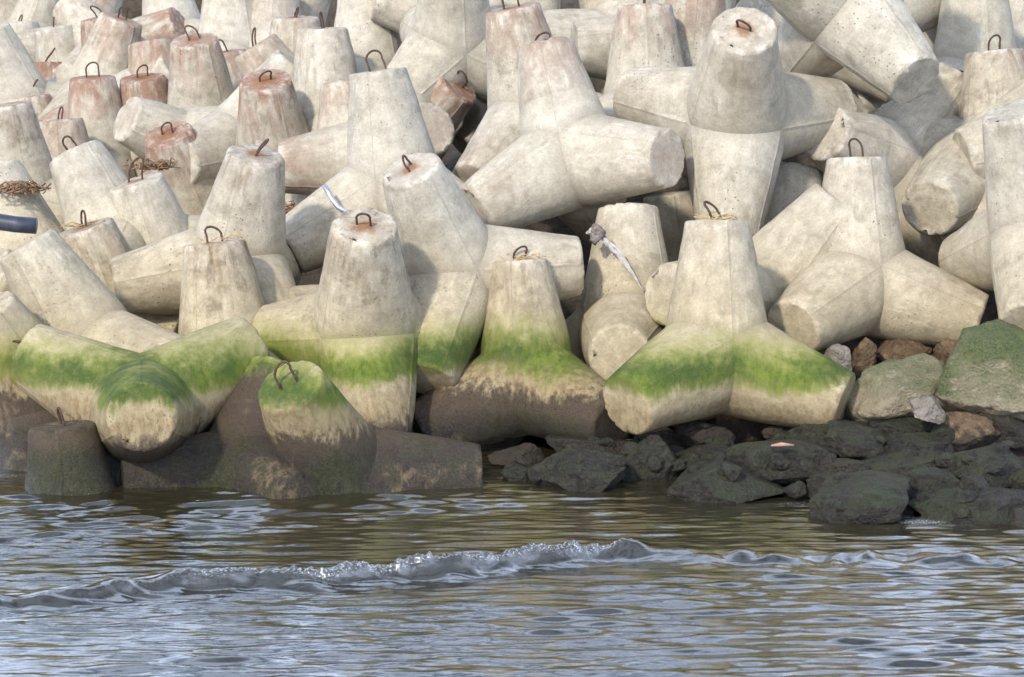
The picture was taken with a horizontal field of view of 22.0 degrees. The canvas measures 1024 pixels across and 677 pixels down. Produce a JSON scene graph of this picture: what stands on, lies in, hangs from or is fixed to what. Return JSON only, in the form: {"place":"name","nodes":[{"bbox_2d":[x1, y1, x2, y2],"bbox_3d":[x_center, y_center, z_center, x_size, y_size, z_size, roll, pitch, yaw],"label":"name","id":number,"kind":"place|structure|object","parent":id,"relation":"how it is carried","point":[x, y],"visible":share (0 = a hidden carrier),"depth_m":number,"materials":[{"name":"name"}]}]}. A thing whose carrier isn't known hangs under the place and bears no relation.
{"place":"outdoors","nodes":[
{"label":"outdoors","id":0,"kind":"place"},
{"bbox_2d":[0,435,1023,676],"bbox_3d":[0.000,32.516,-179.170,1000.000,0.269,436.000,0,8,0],"label":"water","id":1,"kind":"structure","parent":0,"point":[497,574],"depth_m":25.05,"materials":[{"name":"liquid"}]},
{"bbox_2d":[0,291,58,470],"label":"tetrapod","id":2,"kind":"object","parent":1,"relation":"in","point":[22,413],"visible":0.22,"depth_m":30.87,"materials":[{"name":"concrete"}]},
{"bbox_2d":[0,230,181,352],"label":"tetrapod","id":3,"kind":"object","parent":2,"relation":"on","point":[53,280],"visible":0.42,"depth_m":31.64,"materials":[{"name":"concrete"}]},
{"bbox_2d":[25,406,115,495],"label":"tetrapod","id":4,"kind":"object","parent":1,"relation":"in","point":[64,457],"visible":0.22,"depth_m":29.27,"materials":[{"name":"concrete"}]},
{"bbox_2d":[10,316,269,478],"bbox_3d":[-4.727,0.613,30.276,2.759,3.042,2.718,26,-4,13],"label":"tetrapod","id":5,"kind":"object","parent":4,"relation":"on","point":[159,402],"visible":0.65,"depth_m":30.15,"materials":[{"name":"concrete"}]},
{"bbox_2d":[178,225,280,431],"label":"tetrapod","id":6,"kind":"object","parent":5,"relation":"on","point":[220,282],"visible":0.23,"depth_m":31.93,"materials":[{"name":"concrete"}]},
{"bbox_2d":[118,356,315,498],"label":"tetrapod","id":7,"kind":"object","parent":1,"relation":"in","point":[231,449],"visible":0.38,"depth_m":29.71,"materials":[{"name":"concrete"}]},
{"bbox_2d":[252,208,481,432],"bbox_3d":[-1.710,-0.245,31.148,3.042,2.714,2.718,-4,38,-7],"label":"tetrapod","id":8,"kind":"object","parent":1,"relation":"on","point":[351,327],"visible":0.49,"depth_m":30.84,"materials":[{"name":"concrete"}]},
{"bbox_2d":[258,360,482,494],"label":"tetrapod","id":9,"kind":"object","parent":1,"relation":"in","point":[325,437],"visible":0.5,"depth_m":29.16,"materials":[{"name":"concrete"}]},
{"bbox_2d":[487,443,545,466],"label":"rock","id":10,"kind":"object","parent":1,"relation":"on","point":[530,451],"visible":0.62,"depth_m":30.86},
{"bbox_2d":[526,448,625,492],"bbox_3d":[0.810,1.507,29.809,1.011,0.554,1.026,-4,9,-25],"label":"rock","id":11,"kind":"object","parent":1,"relation":"on","point":[594,471],"visible":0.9,"depth_m":29.57,"materials":[{"name":"stone"}]},
{"bbox_2d":[545,435,639,455],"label":"rock","id":12,"kind":"object","parent":1,"relation":"on","point":[557,443],"visible":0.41,"depth_m":30.63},
{"bbox_2d":[623,438,677,480],"bbox_3d":[1.588,1.473,30.221,0.690,0.688,0.550,-4,4,13],"label":"rock","id":13,"kind":"object","parent":1,"relation":"on","point":[636,466],"visible":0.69,"depth_m":30.02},
{"bbox_2d":[666,458,783,503],"bbox_3d":[2.364,1.576,29.360,1.432,0.477,1.251,6,10,33],"label":"rock","id":14,"kind":"object","parent":1,"relation":"on","point":[708,482],"visible":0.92,"depth_m":28.93,"materials":[{"name":"stone"}]},
{"bbox_2d":[725,439,836,484],"bbox_3d":[2.969,1.415,29.847,1.395,0.545,1.165,-1,3,-8],"label":"rock","id":15,"kind":"object","parent":1,"relation":"on","point":[751,457],"visible":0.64,"depth_m":29.43,"materials":[{"name":"stone"}]},
{"bbox_2d":[678,444,728,470],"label":"rock","id":16,"kind":"object","parent":15,"relation":"on","point":[695,453],"visible":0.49,"depth_m":30.12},
{"bbox_2d":[673,420,735,447],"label":"rock","id":17,"kind":"object","parent":16,"relation":"on","point":[689,434],"visible":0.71,"depth_m":30.74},
{"bbox_2d":[811,458,871,474],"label":"rock","id":18,"kind":"object","parent":15,"relation":"on","point":[844,465],"visible":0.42,"depth_m":29.23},
{"bbox_2d":[808,470,911,523],"bbox_3d":[3.716,1.734,28.257,1.113,0.586,1.175,1,10,7],"label":"rock","id":19,"kind":"object","parent":1,"relation":"on","point":[871,497],"visible":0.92,"depth_m":27.89,"materials":[{"name":"stone"}]},
{"bbox_2d":[900,467,959,505],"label":"rock","id":20,"kind":"object","parent":1,"relation":"on","point":[925,478],"visible":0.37,"depth_m":28.58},
{"bbox_2d":[907,486,1023,525],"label":"rock","id":21,"kind":"object","parent":1,"relation":"on","point":[992,506],"visible":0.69,"depth_m":27.97,"materials":[{"name":"stone"}]},
{"bbox_2d":[938,443,1023,487],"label":"rock","id":22,"kind":"object","parent":1,"relation":"on","point":[1010,462],"visible":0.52,"depth_m":28.84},
{"bbox_2d":[860,450,944,473],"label":"rock","id":23,"kind":"object","parent":22,"relation":"on","point":[896,463],"visible":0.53,"depth_m":29.25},
{"bbox_2d":[817,424,886,459],"bbox_3d":[3.949,1.234,30.174,0.925,0.492,0.850,4,10,28],"label":"rock","id":24,"kind":"object","parent":23,"relation":"on","point":[857,442],"visible":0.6,"depth_m":29.88,"materials":[{"name":"stone"}]},
{"bbox_2d":[765,419,868,443],"bbox_3d":[3.571,1.163,30.633,1.045,0.488,0.937,8,12,44],"label":"rock","id":25,"kind":"object","parent":24,"relation":"on","point":[814,433],"visible":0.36,"depth_m":30.44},
{"bbox_2d":[883,432,955,452],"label":"rock","id":26,"kind":"object","parent":24,"relation":"on","point":[905,441],"visible":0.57,"depth_m":29.92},
{"bbox_2d":[931,423,954,440],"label":"rock","id":27,"kind":"object","parent":26,"relation":"on","point":[942,430],"visible":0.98,"depth_m":30.13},
{"bbox_2d":[910,396,945,424],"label":"rock","id":28,"kind":"object","parent":27,"relation":"on","point":[928,409],"visible":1,"depth_m":29.98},
{"bbox_2d":[121,0,1023,464],"bbox_3d":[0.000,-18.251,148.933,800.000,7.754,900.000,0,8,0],"label":"ground","id":29,"kind":"structure","parent":0,"point":[557,224],"depth_m":38.84,"materials":[{"name":"stone"}]},
{"bbox_2d":[8,14,39,31],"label":"tetrapod","id":30,"kind":"object","parent":29,"relation":"on","point":[19,25],"visible":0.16,"depth_m":52.65,"materials":[{"name":"concrete"}]},
{"bbox_2d":[8,0,58,27],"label":"tetrapod","id":31,"kind":"object","parent":30,"relation":"on","point":[40,12],"visible":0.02,"depth_m":53.53,"materials":[{"name":"concrete"}]},
{"bbox_2d":[15,0,122,61],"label":"tetrapod","id":32,"kind":"object","parent":30,"relation":"on","point":[26,37],"visible":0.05,"depth_m":51.96,"materials":[{"name":"concrete"}]},
{"bbox_2d":[0,159,64,249],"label":"tetrapod","id":33,"kind":"object","parent":29,"relation":"on","point":[29,205],"visible":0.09,"depth_m":36.10,"materials":[{"name":"concrete"}]},
{"bbox_2d":[0,101,65,230],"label":"tetrapod","id":34,"kind":"object","parent":29,"relation":"on","point":[22,139],"visible":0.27,"depth_m":40.73,"materials":[{"name":"concrete"}]},
{"bbox_2d":[14,79,51,114],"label":"tetrapod","id":35,"kind":"object","parent":29,"relation":"on","point":[40,103],"visible":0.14,"depth_m":45.69,"materials":[{"name":"concrete"}]},
{"bbox_2d":[0,22,62,117],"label":"tetrapod","id":36,"kind":"object","parent":35,"relation":"on","point":[20,73],"visible":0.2,"depth_m":45.78,"materials":[{"name":"concrete"}]},
{"bbox_2d":[34,48,61,79],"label":"tetrapod","id":37,"kind":"object","parent":29,"relation":"on","point":[45,68],"visible":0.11,"depth_m":49.13,"materials":[{"name":"concrete"}]},
{"bbox_2d":[80,5,121,48],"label":"tetrapod","id":38,"kind":"object","parent":37,"relation":"on","point":[86,26],"visible":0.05,"depth_m":48.80,"materials":[{"name":"concrete"}]},
{"bbox_2d":[52,0,184,74],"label":"tetrapod","id":39,"kind":"object","parent":38,"relation":"on","point":[167,23],"visible":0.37,"depth_m":50.00,"materials":[{"name":"concrete"}]},
{"bbox_2d":[142,0,199,33],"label":"tetrapod","id":40,"kind":"object","parent":39,"relation":"on","point":[188,10],"visible":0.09,"depth_m":50.39,"materials":[{"name":"concrete"}]},
{"bbox_2d":[34,17,74,61],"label":"tetrapod","id":41,"kind":"object","parent":29,"relation":"on","point":[60,39],"visible":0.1,"depth_m":50.14,"materials":[{"name":"concrete"}]},
{"bbox_2d":[39,106,89,159],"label":"tetrapod","id":42,"kind":"object","parent":29,"relation":"on","point":[54,132],"visible":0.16,"depth_m":43.25,"materials":[{"name":"concrete"}]},
{"bbox_2d":[66,62,135,178],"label":"tetrapod","id":43,"kind":"object","parent":42,"relation":"on","point":[94,102],"visible":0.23,"depth_m":44.50,"materials":[{"name":"concrete"}]},
{"bbox_2d":[0,215,178,333],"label":"tetrapod","id":44,"kind":"object","parent":29,"relation":"on","point":[134,238],"visible":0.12,"depth_m":33.61,"materials":[{"name":"concrete"}]},
{"bbox_2d":[0,214,37,233],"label":"plastic pipe","id":45,"kind":"object","parent":44,"relation":"on","point":[17,224],"visible":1,"depth_m":33.51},
{"bbox_2d":[59,209,131,295],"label":"tetrapod","id":46,"kind":"object","parent":29,"relation":"on","point":[97,248],"visible":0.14,"depth_m":33.69,"materials":[{"name":"concrete"}]},
{"bbox_2d":[49,135,199,229],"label":"tetrapod","id":47,"kind":"object","parent":46,"relation":"on","point":[87,177],"visible":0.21,"depth_m":35.58,"materials":[{"name":"concrete"}]},
{"bbox_2d":[38,54,168,120],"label":"tetrapod","id":48,"kind":"object","parent":29,"relation":"on","point":[161,66],"visible":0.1,"depth_m":45.35,"materials":[{"name":"concrete"}]},
{"bbox_2d":[38,6,142,117],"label":"tetrapod","id":49,"kind":"object","parent":48,"relation":"on","point":[111,38],"visible":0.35,"depth_m":46.19,"materials":[{"name":"concrete"}]},
{"bbox_2d":[120,64,167,176],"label":"tetrapod","id":50,"kind":"object","parent":29,"relation":"on","point":[151,86],"visible":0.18,"depth_m":44.78,"materials":[{"name":"concrete"}]},
{"bbox_2d":[128,38,171,82],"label":"tetrapod","id":51,"kind":"object","parent":50,"relation":"on","point":[149,52],"visible":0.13,"depth_m":45.42,"materials":[{"name":"concrete"}]},
{"bbox_2d":[219,39,245,90],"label":"tetrapod","id":52,"kind":"object","parent":50,"relation":"on","point":[230,55],"visible":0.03,"depth_m":44.67,"materials":[{"name":"concrete"}]},
{"bbox_2d":[249,0,300,47],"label":"tetrapod","id":53,"kind":"object","parent":52,"relation":"on","point":[264,12],"visible":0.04,"depth_m":45.57,"materials":[{"name":"concrete"}]},
{"bbox_2d":[198,0,252,50],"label":"tetrapod","id":54,"kind":"object","parent":53,"relation":"on","point":[228,22],"visible":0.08,"depth_m":45.55,"materials":[{"name":"concrete"}]},
{"bbox_2d":[109,157,188,244],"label":"tetrapod","id":55,"kind":"object","parent":29,"relation":"on","point":[148,207],"visible":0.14,"depth_m":35.32,"materials":[{"name":"concrete"}]},
{"bbox_2d":[113,96,186,161],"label":"tetrapod","id":56,"kind":"object","parent":29,"relation":"on","point":[138,119],"visible":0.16,"depth_m":41.41,"materials":[{"name":"concrete"}]},
{"bbox_2d":[167,25,233,107],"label":"tetrapod","id":57,"kind":"object","parent":56,"relation":"on","point":[199,74],"visible":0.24,"depth_m":42.88,"materials":[{"name":"concrete"}]},
{"bbox_2d":[269,6,320,54],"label":"tetrapod","id":58,"kind":"object","parent":56,"relation":"on","point":[284,29],"visible":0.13,"depth_m":42.68,"materials":[{"name":"concrete"}]},
{"bbox_2d":[144,121,214,214],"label":"tetrapod","id":59,"kind":"object","parent":29,"relation":"on","point":[168,140],"visible":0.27,"depth_m":39.94,"materials":[{"name":"concrete"}]},
{"bbox_2d":[291,11,357,131],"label":"tetrapod","id":60,"kind":"object","parent":59,"relation":"on","point":[323,54],"visible":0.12,"depth_m":40.16,"materials":[{"name":"concrete"}]},
{"bbox_2d":[182,50,293,184],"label":"tetrapod","id":61,"kind":"object","parent":29,"relation":"on","point":[214,128],"visible":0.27,"depth_m":40.43,"materials":[{"name":"concrete"}]},
{"bbox_2d":[235,27,294,77],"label":"tetrapod","id":62,"kind":"object","parent":61,"relation":"on","point":[253,58],"visible":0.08,"depth_m":41.70,"materials":[{"name":"concrete"}]},
{"bbox_2d":[334,0,465,136],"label":"tetrapod","id":63,"kind":"object","parent":62,"relation":"on","point":[367,34],"visible":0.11,"depth_m":41.56,"materials":[{"name":"concrete"}]},
{"bbox_2d":[370,0,486,104],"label":"tetrapod","id":64,"kind":"object","parent":63,"relation":"on","point":[389,14],"visible":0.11,"depth_m":41.17,"materials":[{"name":"concrete"}]},
{"bbox_2d":[235,69,308,193],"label":"tetrapod","id":65,"kind":"object","parent":29,"relation":"on","point":[269,106],"visible":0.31,"depth_m":39.45,"materials":[{"name":"concrete"}]},
{"bbox_2d":[285,80,349,203],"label":"tetrapod","id":66,"kind":"object","parent":29,"relation":"on","point":[334,102],"visible":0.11,"depth_m":38.63,"materials":[{"name":"concrete"}]},
{"bbox_2d":[277,92,454,194],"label":"tetrapod","id":67,"kind":"object","parent":29,"relation":"on","point":[315,160],"visible":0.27,"depth_m":38.11,"materials":[{"name":"concrete"}]},
{"bbox_2d":[289,284,480,398],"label":"tetrapod","id":68,"kind":"object","parent":29,"relation":"on","point":[296,291],"visible":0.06,"depth_m":32.89,"materials":[{"name":"concrete"}]},
{"bbox_2d":[286,49,463,272],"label":"tetrapod","id":69,"kind":"object","parent":68,"relation":"on","point":[386,128],"visible":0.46,"depth_m":34.47,"materials":[{"name":"concrete"}]},
{"bbox_2d":[452,0,603,182],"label":"tetrapod","id":70,"kind":"object","parent":69,"relation":"on","point":[511,31],"visible":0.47,"depth_m":35.91,"materials":[{"name":"concrete"}]},
{"bbox_2d":[599,0,687,176],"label":"tetrapod","id":71,"kind":"object","parent":70,"relation":"on","point":[644,34],"visible":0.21,"depth_m":35.93,"materials":[{"name":"concrete"}]},
{"bbox_2d":[664,0,725,66],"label":"tetrapod","id":72,"kind":"object","parent":71,"relation":"on","point":[694,19],"visible":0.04,"depth_m":36.66,"materials":[{"name":"concrete"}]},
{"bbox_2d":[570,0,735,79],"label":"tetrapod","id":73,"kind":"object","parent":72,"relation":"on","point":[591,37],"visible":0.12,"depth_m":38.19,"materials":[{"name":"concrete"}]},
{"bbox_2d":[459,31,684,242],"bbox_3d":[0.856,-2.819,33.820,2.647,2.670,2.940,-23,-15,39],"label":"tetrapod","id":74,"kind":"object","parent":69,"relation":"on","point":[574,157],"visible":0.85,"depth_m":33.19,"materials":[{"name":"concrete"}]},
{"bbox_2d":[430,70,475,130],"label":"tetrapod","id":75,"kind":"object","parent":29,"relation":"on","point":[455,101],"visible":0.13,"depth_m":39.09,"materials":[{"name":"concrete"}]},
{"bbox_2d":[387,0,490,100],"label":"tetrapod","id":76,"kind":"object","parent":75,"relation":"on","point":[445,39],"visible":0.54,"depth_m":39.06,"materials":[{"name":"concrete"}]},
{"bbox_2d":[452,98,486,153],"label":"tetrapod","id":77,"kind":"object","parent":29,"relation":"on","point":[476,112],"visible":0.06,"depth_m":42.60,"materials":[{"name":"concrete"}]},
{"bbox_2d":[412,245,628,446],"bbox_3d":[-0.080,0.142,31.951,2.538,2.504,2.819,-5,2,-14],"label":"tetrapod","id":78,"kind":"object","parent":29,"relation":"on","point":[526,371],"visible":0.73,"depth_m":31.45,"materials":[{"name":"concrete"}]},
{"bbox_2d":[383,153,583,393],"bbox_3d":[-0.933,-0.982,31.936,2.940,2.604,2.647,-4,36,28],"label":"tetrapod","id":79,"kind":"object","parent":78,"relation":"on","point":[454,246],"visible":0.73,"depth_m":31.60,"materials":[{"name":"concrete"}]},
{"bbox_2d":[542,0,657,37],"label":"tetrapod","id":80,"kind":"object","parent":29,"relation":"on","point":[560,22],"visible":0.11,"depth_m":40.29,"materials":[{"name":"concrete"}]},
{"bbox_2d":[565,202,667,380],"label":"tetrapod","id":81,"kind":"object","parent":29,"relation":"on","point":[612,326],"visible":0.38,"depth_m":32.75,"materials":[{"name":"concrete"}]},
{"bbox_2d":[586,223,644,291],"bbox_3d":[1.275,-0.997,32.609,0.741,0.852,0.153,1,9,8],"label":"plastic strip","id":82,"kind":"object","parent":81,"relation":"hanging from","point":[596,232],"visible":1,"depth_m":32.60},
{"bbox_2d":[643,189,694,261],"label":"tetrapod","id":83,"kind":"object","parent":29,"relation":"on","point":[676,211],"visible":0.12,"depth_m":35.62,"materials":[{"name":"concrete"}]},
{"bbox_2d":[603,201,855,434],"bbox_3d":[2.219,-0.261,30.957,2.719,2.748,3.040,0,0,-43],"label":"tetrapod","id":84,"kind":"object","parent":29,"relation":"on","point":[718,344],"visible":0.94,"depth_m":30.48,"materials":[{"name":"concrete"}]},
{"bbox_2d":[645,184,843,354],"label":"tetrapod","id":85,"kind":"object","parent":29,"relation":"on","point":[792,240],"visible":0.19,"depth_m":32.33,"materials":[{"name":"concrete"}]},
{"bbox_2d":[613,7,856,235],"bbox_3d":[2.848,-2.865,33.394,3.194,2.813,2.854,4,53,3],"label":"tetrapod","id":86,"kind":"object","parent":85,"relation":"on","point":[739,112],"visible":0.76,"depth_m":33.25,"materials":[{"name":"concrete"}]},
{"bbox_2d":[765,0,938,103],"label":"tetrapod","id":87,"kind":"object","parent":86,"relation":"on","point":[884,47],"visible":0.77,"depth_m":33.57,"materials":[{"name":"concrete"}]},
{"bbox_2d":[765,161,842,344],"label":"tetrapod","id":88,"kind":"object","parent":29,"relation":"on","point":[794,181],"visible":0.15,"depth_m":34.48,"materials":[{"name":"concrete"}]},
{"bbox_2d":[767,138,988,350],"bbox_3d":[4.131,-1.148,32.583,2.949,2.676,2.637,0,2,41],"label":"tetrapod","id":89,"kind":"object","parent":88,"relation":"on","point":[868,274],"visible":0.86,"depth_m":32.20,"materials":[{"name":"concrete"}]},
{"bbox_2d":[735,0,890,102],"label":"tetrapod","id":90,"kind":"object","parent":29,"relation":"on","point":[852,81],"visible":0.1,"depth_m":39.98,"materials":[{"name":"concrete"}]},
{"bbox_2d":[851,337,876,378],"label":"rock","id":91,"kind":"object","parent":29,"relation":"on","point":[864,354],"visible":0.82,"depth_m":32.07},
{"bbox_2d":[863,416,935,433],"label":"rock","id":92,"kind":"object","parent":29,"relation":"on","point":[900,424],"visible":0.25,"depth_m":30.50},
{"bbox_2d":[846,353,945,422],"bbox_3d":[4.503,0.635,30.969,1.300,0.866,1.131,-5,6,-10],"label":"rock","id":93,"kind":"object","parent":92,"relation":"on","point":[888,389],"visible":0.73,"depth_m":30.64,"materials":[{"name":"stone"}]},
{"bbox_2d":[876,338,932,364],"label":"rock","id":94,"kind":"object","parent":29,"relation":"on","point":[897,348],"visible":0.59,"depth_m":32.43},
{"bbox_2d":[874,79,1023,235],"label":"tetrapod","id":95,"kind":"object","parent":29,"relation":"on","point":[944,192],"visible":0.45,"depth_m":33.81,"materials":[{"name":"concrete"}]},
{"bbox_2d":[805,62,962,266],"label":"tetrapod","id":96,"kind":"object","parent":95,"relation":"on","point":[892,132],"visible":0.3,"depth_m":34.71,"materials":[{"name":"concrete"}]},
{"bbox_2d":[958,34,1023,119],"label":"tetrapod","id":97,"kind":"object","parent":95,"relation":"on","point":[990,77],"visible":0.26,"depth_m":34.65,"materials":[{"name":"concrete"}]},
{"bbox_2d":[931,193,985,252],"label":"tetrapod","id":98,"kind":"object","parent":29,"relation":"on","point":[936,241],"visible":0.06,"depth_m":33.97,"materials":[{"name":"concrete"}]},
{"bbox_2d":[952,95,1023,178],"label":"tetrapod","id":99,"kind":"object","parent":98,"relation":"on","point":[967,138],"visible":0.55,"depth_m":33.91,"materials":[{"name":"concrete"}]},
{"bbox_2d":[933,0,1016,72],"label":"tetrapod","id":100,"kind":"object","parent":29,"relation":"on","point":[964,27],"visible":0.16,"depth_m":36.72,"materials":[{"name":"concrete"}]},
{"bbox_2d":[903,0,941,44],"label":"tetrapod","id":101,"kind":"object","parent":100,"relation":"on","point":[925,14],"visible":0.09,"depth_m":37.28,"materials":[{"name":"concrete"}]},
{"bbox_2d":[935,319,1023,419],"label":"rock","id":102,"kind":"object","parent":29,"relation":"on","point":[983,370],"visible":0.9,"depth_m":30.17,"materials":[{"name":"stone"}]},
{"bbox_2d":[938,100,1023,329],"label":"tetrapod","id":103,"kind":"object","parent":102,"relation":"on","point":[983,250],"visible":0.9,"depth_m":31.25,"materials":[{"name":"concrete"}]},
{"bbox_2d":[976,411,1023,448],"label":"rock","id":104,"kind":"object","parent":29,"relation":"on","point":[1008,427],"visible":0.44,"depth_m":30.21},
{"bbox_2d":[943,411,999,451],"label":"rock","id":105,"kind":"object","parent":104,"relation":"on","point":[972,430],"visible":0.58,"depth_m":30.19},
{"bbox_2d":[706,415,766,443],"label":"rock","id":106,"kind":"object","parent":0,"point":[743,430],"visible":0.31,"depth_m":31.36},
{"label":"tetrapod","id":107,"kind":"object","parent":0,"visible":0},
{"bbox_2d":[111,138,301,314],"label":"tetrapod","id":108,"kind":"object","parent":107,"relation":"on","point":[246,201],"visible":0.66,"depth_m":32.97,"materials":[{"name":"concrete"}]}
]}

